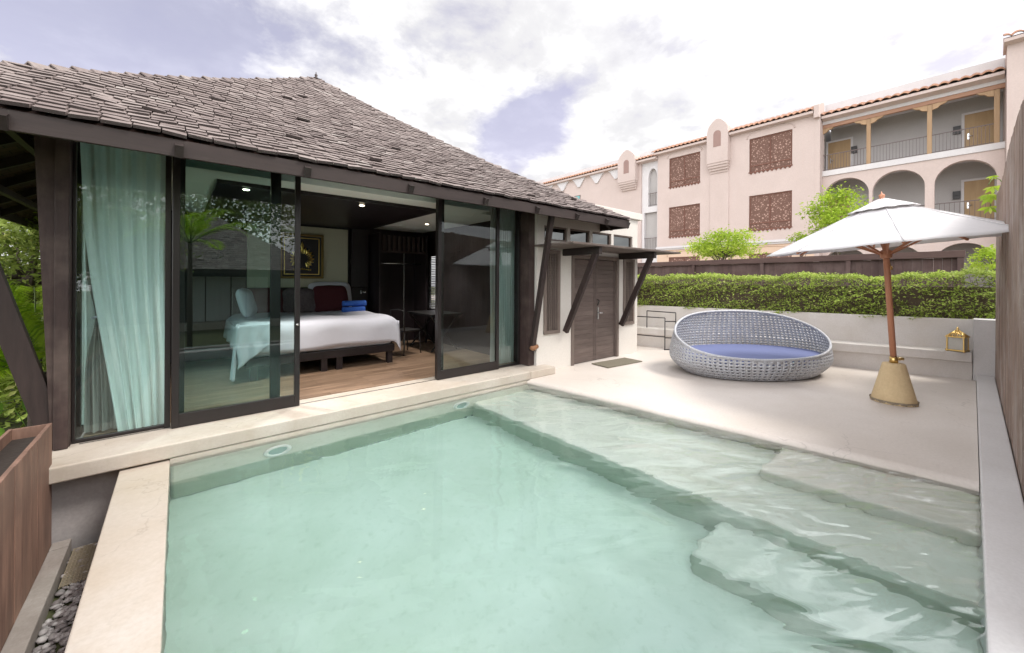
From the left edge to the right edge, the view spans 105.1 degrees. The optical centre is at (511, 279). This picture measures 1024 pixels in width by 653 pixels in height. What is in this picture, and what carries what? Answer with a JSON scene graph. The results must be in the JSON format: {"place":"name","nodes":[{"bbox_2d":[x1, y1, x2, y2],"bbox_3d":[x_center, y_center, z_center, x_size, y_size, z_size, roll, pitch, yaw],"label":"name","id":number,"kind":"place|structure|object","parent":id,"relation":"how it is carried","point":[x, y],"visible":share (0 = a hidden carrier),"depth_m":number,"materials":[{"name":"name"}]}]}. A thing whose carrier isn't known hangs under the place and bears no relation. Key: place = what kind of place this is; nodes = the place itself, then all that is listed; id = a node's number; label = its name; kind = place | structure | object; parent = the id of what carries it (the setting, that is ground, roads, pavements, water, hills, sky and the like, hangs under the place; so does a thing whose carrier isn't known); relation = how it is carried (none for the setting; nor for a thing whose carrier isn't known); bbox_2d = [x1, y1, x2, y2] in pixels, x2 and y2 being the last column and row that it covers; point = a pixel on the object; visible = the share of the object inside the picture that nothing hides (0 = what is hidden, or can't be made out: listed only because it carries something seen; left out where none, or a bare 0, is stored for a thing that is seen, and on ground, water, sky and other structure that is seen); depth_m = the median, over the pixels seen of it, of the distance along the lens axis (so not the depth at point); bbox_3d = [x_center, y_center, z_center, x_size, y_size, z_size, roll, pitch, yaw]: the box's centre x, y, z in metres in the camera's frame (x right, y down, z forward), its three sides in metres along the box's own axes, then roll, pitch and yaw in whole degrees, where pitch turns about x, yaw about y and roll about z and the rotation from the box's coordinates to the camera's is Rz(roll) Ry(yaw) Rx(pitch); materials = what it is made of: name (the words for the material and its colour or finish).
{"place":"outdoors","nodes":[
{"label":"outdoors","id":0,"kind":"place"},
{"bbox_2d":[0,299,434,652],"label":"terrace ground","id":1,"kind":"structure","parent":0,"point":[51,612],"depth_m":3.20,"materials":[{"name":"stone"}]},
{"bbox_2d":[0,398,27,435],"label":"broadleaf plant","id":2,"kind":"object","parent":1,"relation":"on","point":[2,431],"visible":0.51,"depth_m":3.35,"materials":[{"name":"green plant"}]},
{"bbox_2d":[0,212,42,311],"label":"garden tree","id":3,"kind":"object","parent":1,"relation":"on","point":[30,276],"visible":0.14,"depth_m":7.89,"materials":[{"name":"green plant"}]},
{"bbox_2d":[0,221,42,316],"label":"garden tree","id":4,"kind":"object","parent":1,"relation":"on","point":[23,270],"visible":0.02,"depth_m":10.46,"materials":[{"name":"green plant"}]},
{"bbox_2d":[0,305,46,425],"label":"palm","id":5,"kind":"object","parent":1,"relation":"on","point":[36,327],"visible":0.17,"depth_m":4.07,"materials":[{"name":"green plant"}]},
{"bbox_2d":[0,337,46,427],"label":"garden shrub","id":6,"kind":"object","parent":1,"relation":"on","point":[7,383],"visible":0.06,"depth_m":5.77,"materials":[{"name":"green plant"}]},
{"bbox_2d":[7,279,43,426],"bbox_3d":[-6.195,0.980,4.352,1.738,2.405,2.537,0,0,-40],"label":"palm","id":7,"kind":"object","parent":1,"relation":"on","point":[22,302],"visible":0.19,"depth_m":4.90,"materials":[{"name":"green plant"}]},
{"bbox_2d":[0,423,51,651],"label":"planter box","id":8,"kind":"object","parent":1,"relation":"on","point":[25,502],"visible":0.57,"depth_m":2.56,"materials":[{"name":"brown wood"}]},
{"bbox_2d":[0,538,71,652],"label":"edging curb","id":9,"kind":"structure","parent":1,"relation":"on","point":[23,636],"depth_m":2.55,"materials":[{"name":"grey concrete"}]},
{"bbox_2d":[32,543,96,652],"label":"pebbles","id":10,"kind":"object","parent":1,"relation":"on","point":[49,634],"visible":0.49,"depth_m":2.51,"materials":[{"name":"grey stone"}]},
{"bbox_2d":[58,542,97,588],"bbox_3d":[-3.260,2.166,3.034,0.252,0.011,0.530,0,0,-40],"label":"drain grate","id":11,"kind":"object","parent":10,"relation":"on","point":[85,558],"visible":0.6,"depth_m":2.97,"materials":[{"name":"beige metal"}]},
{"bbox_2d":[0,60,630,550],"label":"pool villa","id":12,"kind":"object","parent":1,"relation":"on","point":[256,168],"visible":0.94,"depth_m":4.75,"materials":[{"name":"brown wood"}]},
{"bbox_2d":[76,142,82,437],"bbox_3d":[-4.717,0.041,4.455,0.050,2.800,2.298,0,0,-40],"label":"side window","id":13,"kind":"structure","parent":12,"relation":"in","point":[79,428],"depth_m":3.59,"materials":[{"name":"brown metal"}]},
{"bbox_2d":[81,209,94,431],"bbox_3d":[-3.841,0.049,3.914,0.648,2.785,0.032,0,0,-40],"label":"curtain","id":14,"kind":"object","parent":12,"relation":"hanging from","point":[88,313],"visible":0.06,"depth_m":3.73,"materials":[{"name":"fabric"}]},
{"bbox_2d":[84,244,116,432],"bbox_3d":[-3.809,0.052,3.758,0.393,2.750,0.066,0,0,-40],"label":"curtain","id":15,"kind":"object","parent":12,"relation":"hanging from","point":[99,414],"visible":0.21,"depth_m":3.68,"materials":[{"name":"teal fabric"}]},
{"bbox_2d":[71,141,171,443],"bbox_3d":[-3.637,0.049,3.681,0.658,2.803,0.045,0,0,-40],"label":"fixed window","id":16,"kind":"structure","parent":12,"relation":"in","point":[75,144],"depth_m":3.46,"materials":[{"name":"brown metal"}]},
{"bbox_2d":[80,142,165,430],"bbox_3d":[-3.677,0.050,3.745,0.623,2.785,0.081,0,0,-40],"label":"curtain","id":17,"kind":"object","parent":12,"relation":"hanging from","point":[124,192],"visible":0.9,"depth_m":3.75,"materials":[{"name":"teal fabric"}]},
{"bbox_2d":[171,158,280,417],"bbox_3d":[-3.012,0.052,4.187,0.940,2.800,0.040,0,0,-40],"label":"sliding door","id":18,"kind":"structure","parent":12,"relation":"in","point":[275,202],"depth_m":4.42,"materials":[{"name":"brown metal"}]},
{"bbox_2d":[171,157,300,428],"bbox_3d":[-2.884,0.052,4.184,1.120,2.800,0.065,0,0,-40],"label":"sliding door","id":19,"kind":"structure","parent":12,"relation":"in","point":[178,419],"depth_m":4.02,"materials":[{"name":"brown metal"}]},
{"bbox_2d":[281,232,323,278],"bbox_3d":[-4.234,-0.476,7.910,0.800,0.900,0.050,0,0,-40],"label":"framed artwork","id":20,"kind":"object","parent":12,"relation":"attached to","point":[312,257],"visible":0.69,"depth_m":7.95,"materials":[{"name":"gold metal"}]},
{"bbox_2d":[223,310,400,381],"bbox_3d":[-3.567,1.029,6.992,2.430,0.838,2.175,0,0,-40],"label":"bed","id":21,"kind":"object","parent":12,"relation":"on","point":[338,336],"visible":0.79,"depth_m":6.33,"materials":[{"name":"white fabric"}]},
{"bbox_2d":[235,288,257,316],"bbox_3d":[-4.371,0.374,6.462,0.238,0.476,0.612,0,0,-22],"label":"pillow","id":22,"kind":"object","parent":21,"relation":"on","point":[246,302],"visible":1,"depth_m":6.25,"materials":[{"name":"white fabric"}]},
{"bbox_2d":[230,324,269,381],"bbox_3d":[-3.799,1.007,5.532,0.394,0.761,0.671,0,0,-77],"label":"bed throw","id":23,"kind":"object","parent":21,"relation":"hanging from","point":[251,341],"visible":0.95,"depth_m":5.45,"materials":[{"name":"teal fabric"}]},
{"bbox_2d":[249,288,282,312],"bbox_3d":[-4.569,0.391,7.275,0.608,0.485,0.254,0,0,-40],"label":"pillow","id":24,"kind":"object","parent":21,"relation":"on","point":[261,297],"visible":0.51,"depth_m":7.18,"materials":[{"name":"fabric"}]},
{"bbox_2d":[282,288,315,312],"bbox_3d":[-4.123,0.404,7.615,0.607,0.480,0.284,0,0,-40],"label":"pillow","id":25,"kind":"object","parent":21,"relation":"on","point":[307,302],"visible":0.82,"depth_m":7.54,"materials":[{"name":"grey fabric"}]},
{"bbox_2d":[308,282,351,311],"bbox_3d":[-3.748,0.359,8.104,0.842,0.639,0.254,0,0,-40],"label":"pillow","id":26,"kind":"object","parent":21,"relation":"on","point":[344,284],"visible":0.31,"depth_m":8.20,"materials":[{"name":"white fabric"}]},
{"bbox_2d":[313,285,347,311],"bbox_3d":[-3.684,0.389,7.963,0.690,0.555,0.305,0,0,-40],"label":"pillow","id":27,"kind":"object","parent":21,"relation":"on","point":[329,297],"visible":0.79,"depth_m":7.87,"materials":[{"name":"red fabric"}]},
{"bbox_2d":[342,306,364,311],"bbox_3d":[-3.106,0.584,7.688,0.420,0.108,0.116,0,0,-40],"label":"rolled towel","id":28,"kind":"object","parent":21,"relation":"on","point":[351,309],"visible":0.91,"depth_m":7.63,"materials":[{"name":"blue fabric"}]},
{"bbox_2d":[342,300,366,306],"bbox_3d":[-3.126,0.469,7.775,0.440,0.114,0.123,0,0,-40],"label":"rolled towel","id":29,"kind":"object","parent":28,"relation":"on","point":[354,303],"visible":1,"depth_m":7.72,"materials":[{"name":"blue fabric"}]},
{"bbox_2d":[368,232,427,344],"bbox_3d":[-2.603,0.219,8.967,1.140,2.470,0.650,0,0,-40],"label":"open wardrobe","id":30,"kind":"object","parent":12,"relation":"on","point":[397,272],"visible":0.94,"depth_m":9.12,"materials":[{"name":"brown wood"}]},
{"bbox_2d":[390,309,420,355],"bbox_3d":[-2.112,1.012,7.792,0.425,0.893,0.457,0,0,35],"label":"desk chair","id":31,"kind":"object","parent":12,"relation":"on","point":[404,330],"visible":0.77,"depth_m":7.70,"materials":[{"name":"black wood"}]},
{"bbox_2d":[427,257,435,308],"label":"louvre window","id":32,"kind":"structure","parent":12,"relation":"in","point":[432,272],"depth_m":9.49,"materials":[{"name":"white metal"}]},
{"bbox_2d":[407,310,461,351],"bbox_3d":[-1.690,1.085,8.482,0.730,0.770,1.100,0,0,-40],"label":"desk","id":33,"kind":"object","parent":12,"relation":"on","point":[430,314],"visible":0.86,"depth_m":8.36,"materials":[{"name":"black wood"}]},
{"bbox_2d":[436,198,499,379],"bbox_3d":[-0.655,0.066,6.093,1.140,2.800,0.045,0,0,-40],"label":"sliding door","id":34,"kind":"structure","parent":12,"relation":"in","point":[477,368],"depth_m":5.93,"materials":[{"name":"brown metal"}]},
{"bbox_2d":[490,207,514,363],"bbox_3d":[-0.158,0.074,6.786,0.557,2.750,0.059,0,0,-40],"label":"curtain","id":35,"kind":"object","parent":12,"relation":"hanging from","point":[506,287],"visible":0.81,"depth_m":6.80,"materials":[{"name":"fabric"}]},
{"bbox_2d":[499,211,520,367],"bbox_3d":[-0.065,0.071,6.694,0.518,2.803,0.045,0,0,-40],"label":"fixed window","id":36,"kind":"structure","parent":12,"relation":"in","point":[518,212],"depth_m":6.83,"materials":[{"name":"brown metal"}]},
{"bbox_2d":[170,380,528,458],"bbox_3d":[0.400,2.208,3.372,5.600,1.188,5.200,0,0,-40],"label":"pool basin","id":37,"kind":"object","parent":1,"relation":"in","point":[334,422],"visible":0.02,"depth_m":4.33,"materials":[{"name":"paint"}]},
{"bbox_2d":[64,459,169,652],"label":"pool border","id":38,"kind":"object","parent":37,"relation":"on","point":[120,608],"visible":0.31,"depth_m":2.15,"materials":[{"name":"beige stone"}]},
{"bbox_2d":[161,383,985,652],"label":"water","id":39,"kind":"structure","parent":37,"relation":"in","point":[526,518],"depth_m":2.46,"materials":[{"name":"teal liquid"}]},
{"bbox_2d":[637,250,964,286],"bbox_3d":[6.240,0.403,12.938,0.218,2.070,11.523,0,0,-34],"label":"garden fence","id":40,"kind":"object","parent":1,"relation":"on","point":[921,262],"visible":0.32,"depth_m":10.14,"materials":[{"name":"brown wood"}]},
{"bbox_2d":[976,375,1023,652],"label":"wall","id":41,"kind":"structure","parent":1,"relation":"on","point":[1002,512],"depth_m":2.40,"materials":[{"name":"grey concrete"}]},
{"bbox_2d":[995,100,1023,500],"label":"tall wood fence","id":42,"kind":"object","parent":1,"relation":"on","point":[1009,351],"visible":0.81,"depth_m":3.60,"materials":[{"name":"brown wood"}]},
{"bbox_2d":[977,175,1001,213],"bbox_3d":[7.618,-1.341,6.167,0.376,0.624,0.201,0,0,16],"label":"climber sprig","id":43,"kind":"object","parent":42,"relation":"attached to","point":[988,198],"visible":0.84,"depth_m":6.19,"materials":[{"name":"green plant"}]},
{"bbox_2d":[0,0,1023,282],"label":"sky","id":44,"kind":"structure","parent":0,"point":[537,90],"materials":[{"name":"white"}]},
{"bbox_2d":[527,345,978,490],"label":"pool deck","id":45,"kind":"structure","parent":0,"point":[835,411],"depth_m":4.95,"materials":[{"name":"beige concrete"}]},
{"bbox_2d":[534,204,680,368],"bbox_3d":[0.618,0.059,9.048,3.430,3.090,5.020,0,0,-40],"label":"entrance annex","id":46,"kind":"object","parent":45,"relation":"on","point":[593,285],"visible":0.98,"depth_m":7.57,"materials":[{"name":"paint"}]},
{"bbox_2d":[543,250,560,334],"bbox_3d":[0.689,0.214,6.982,0.404,1.484,0.100,0,0,-40],"label":"lattice window","id":47,"kind":"structure","parent":46,"relation":"in","point":[551,296],"depth_m":6.99,"materials":[{"name":"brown wood"}]},
{"bbox_2d":[544,225,566,241],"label":"clerestory window","id":48,"kind":"structure","parent":46,"relation":"in","point":[559,233],"depth_m":7.14,"materials":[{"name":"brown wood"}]},
{"bbox_2d":[570,229,588,242],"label":"clerestory window","id":49,"kind":"structure","parent":46,"relation":"in","point":[575,235],"depth_m":7.53,"materials":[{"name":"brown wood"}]},
{"bbox_2d":[574,259,595,363],"bbox_3d":[1.391,0.600,7.618,0.694,1.993,0.045,0,0,-40],"label":"door","id":50,"kind":"structure","parent":46,"relation":"in","point":[585,317],"depth_m":7.63,"materials":[{"name":"brown wood"}]},
{"bbox_2d":[592,232,610,244],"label":"clerestory window","id":51,"kind":"structure","parent":46,"relation":"in","point":[598,238],"depth_m":7.98,"materials":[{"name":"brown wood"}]},
{"bbox_2d":[595,260,614,359],"bbox_3d":[1.938,0.603,8.027,0.654,1.993,0.131,0,0,-40],"label":"door","id":52,"kind":"structure","parent":46,"relation":"in","point":[605,296],"depth_m":8.04,"materials":[{"name":"brown wood"}]},
{"bbox_2d":[614,235,631,246],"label":"clerestory window","id":53,"kind":"structure","parent":46,"relation":"in","point":[619,240],"depth_m":8.46,"materials":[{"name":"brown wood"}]},
{"bbox_2d":[623,259,634,324],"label":"lattice window","id":54,"kind":"structure","parent":46,"relation":"in","point":[628,264],"depth_m":8.51,"materials":[{"name":"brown wood"}]},
{"bbox_2d":[591,357,641,367],"bbox_3d":[2.031,1.599,7.580,1.003,0.014,0.423,0,0,-36],"label":"doormat","id":55,"kind":"object","parent":45,"relation":"on","point":[615,362],"visible":1,"depth_m":7.54,"materials":[{"name":"grey fabric"}]},
{"bbox_2d":[637,310,675,349],"bbox_3d":[3.420,1.185,9.240,0.370,0.872,0.834,0,0,-44],"label":"towel rack","id":56,"kind":"object","parent":45,"relation":"on","point":[646,316],"visible":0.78,"depth_m":9.12,"materials":[{"name":"black metal"}]},
{"bbox_2d":[669,310,833,380],"bbox_3d":[4.201,1.105,6.965,2.774,1.012,1.788,0,0,-8],"label":"wicker daybed","id":57,"kind":"object","parent":45,"relation":"on","point":[789,373],"visible":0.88,"depth_m":7.11,"materials":[{"name":"grey wicker"}]},
{"bbox_2d":[677,344,823,367],"bbox_3d":[4.199,1.323,6.968,2.553,0.145,1.584,0,0,-8],"label":"daybed cushion","id":58,"kind":"object","parent":57,"relation":"on","point":[753,351],"visible":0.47,"depth_m":6.83,"materials":[{"name":"blue fabric"}]},
{"bbox_2d":[637,325,971,379],"bbox_3d":[4.571,1.403,8.819,7.799,0.450,0.417,0,0,36],"label":"masonry bench","id":59,"kind":"object","parent":45,"relation":"on","point":[932,361],"visible":0.44,"depth_m":7.08,"materials":[{"name":"paint"}]},
{"bbox_2d":[945,327,969,352],"bbox_3d":[7.453,0.991,6.557,0.230,0.410,0.230,0,0,-26],"label":"lantern","id":60,"kind":"object","parent":59,"relation":"on","point":[955,341],"visible":1,"depth_m":6.50,"materials":[{"name":"gold metal"}]},
{"bbox_2d":[637,305,972,375],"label":"planter wall","id":61,"kind":"structure","parent":45,"relation":"on","point":[927,331],"depth_m":7.52,"materials":[{"name":"paint"}]},
{"bbox_2d":[869,356,919,406],"bbox_3d":[5.111,1.331,5.249,0.489,0.600,0.485,0,0,-40],"label":"umbrella stand","id":62,"kind":"object","parent":45,"relation":"on","point":[893,385],"visible":0.99,"depth_m":5.13,"materials":[{"name":"beige concrete"}]},
{"bbox_2d":[767,191,1008,356],"bbox_3d":[5.063,-0.046,5.320,2.512,2.318,2.522,0,0,15],"label":"patio umbrella","id":63,"kind":"object","parent":62,"relation":"on","point":[883,223],"visible":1,"depth_m":4.93,"materials":[{"name":"white fabric"}]},
{"bbox_2d":[973,318,995,379],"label":"end pier","id":64,"kind":"structure","parent":45,"relation":"on","point":[983,346],"depth_m":6.34,"materials":[{"name":"grey concrete"}]},
{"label":"hedge soil bed","id":65,"kind":"object","parent":45,"relation":"on","visible":0},
{"bbox_2d":[637,267,995,319],"bbox_3d":[5.461,0.283,8.941,8.391,1.050,1.082,0,0,36],"label":"hedge","id":66,"kind":"object","parent":65,"relation":"on","point":[946,301],"visible":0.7,"depth_m":7.87,"materials":[{"name":"green plant"}]},
{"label":"hotel forecourt","id":67,"kind":"structure","parent":0,"visible":0},
{"bbox_2d":[680,224,769,260],"bbox_3d":[9.094,-0.423,17.044,3.530,3.767,3.437,0,0,-22],"label":"lime shrub","id":68,"kind":"object","parent":67,"relation":"on","point":[707,247],"visible":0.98,"depth_m":16.55,"materials":[{"name":"green plant"}]},
{"bbox_2d":[786,232,808,256],"bbox_3d":[12.668,-0.307,16.974,1.195,3.571,1.275,0,0,-14],"label":"lime shrub","id":69,"kind":"object","parent":67,"relation":"on","point":[797,237],"visible":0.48,"depth_m":17.15,"materials":[{"name":"green plant"}]},
{"bbox_2d":[795,181,873,254],"bbox_3d":[13.161,-1.229,15.899,2.838,5.425,2.647,0,0,-27],"label":"young tree","id":70,"kind":"object","parent":67,"relation":"on","point":[827,216],"visible":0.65,"depth_m":15.85,"materials":[{"name":"green plant"}]},
{"bbox_2d":[964,244,995,284],"bbox_3d":[14.123,-0.130,11.491,1.308,1.838,1.316,0,0,-40],"label":"lime shrub","id":71,"kind":"object","parent":67,"relation":"on","point":[989,253],"visible":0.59,"depth_m":11.49,"materials":[{"name":"green plant"}]},
{"label":"ground","id":72,"kind":"structure","parent":0,"visible":0},
{"bbox_2d":[537,29,1023,286],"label":"pink hotel","id":73,"kind":"structure","parent":72,"relation":"on","point":[940,142],"depth_m":23.01,"materials":[{"name":"paint"}]},
{"bbox_2d":[668,152,699,188],"bbox_3d":[12.564,-7.908,28.559,0.180,2.310,2.357,0,0,-40],"label":"window","id":74,"kind":"structure","parent":73,"relation":"in","point":[684,170],"depth_m":28.55,"materials":[{"name":"brown wood"}]},
{"bbox_2d":[669,204,699,237],"bbox_3d":[12.542,-4.223,28.559,0.180,2.340,2.357,0,0,-40],"label":"window","id":75,"kind":"structure","parent":73,"relation":"in","point":[684,221],"depth_m":28.55,"materials":[{"name":"brown wood"}]},
{"bbox_2d":[669,256,699,261],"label":"window","id":76,"kind":"structure","parent":73,"relation":"in","point":[671,259],"depth_m":28.57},
{"bbox_2d":[748,191,791,231],"bbox_3d":[16.063,-4.202,24.420,0.180,2.340,2.388,0,0,-40],"label":"window","id":77,"kind":"structure","parent":73,"relation":"in","point":[771,211],"depth_m":24.40,"materials":[{"name":"brown wood"}]},
{"bbox_2d":[749,253,791,258],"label":"window","id":78,"kind":"structure","parent":73,"relation":"in","point":[763,255],"depth_m":24.70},
{"bbox_2d":[749,130,792,173],"bbox_3d":[16.086,-7.887,24.420,0.180,2.310,2.388,0,0,-40],"label":"window","id":79,"kind":"structure","parent":73,"relation":"in","point":[773,151],"depth_m":24.41,"materials":[{"name":"brown wood"}]},
{"bbox_2d":[826,137,852,170],"bbox_3d":[19.883,-7.419,23.826,0.098,2.220,1.268,0,0,-40],"label":"door","id":80,"kind":"structure","parent":73,"relation":"in","point":[841,145],"depth_m":23.83,"materials":[{"name":"beige wood"}]},
{"bbox_2d":[826,194,852,225],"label":"door","id":81,"kind":"structure","parent":73,"relation":"in","point":[850,194],"depth_m":23.72,"materials":[{"name":"beige wood"}]},
{"bbox_2d":[961,107,993,147],"bbox_3d":[23.433,-7.397,19.654,0.098,2.220,1.185,0,0,-40],"label":"door","id":82,"kind":"structure","parent":73,"relation":"in","point":[984,116],"depth_m":19.69,"materials":[{"name":"beige wood"}]},
{"bbox_2d":[961,177,996,219],"bbox_3d":[23.412,-3.942,19.654,0.098,2.330,1.185,0,0,-40],"label":"door","id":83,"kind":"structure","parent":73,"relation":"in","point":[971,189],"depth_m":19.73,"materials":[{"name":"beige wood"}]}
]}

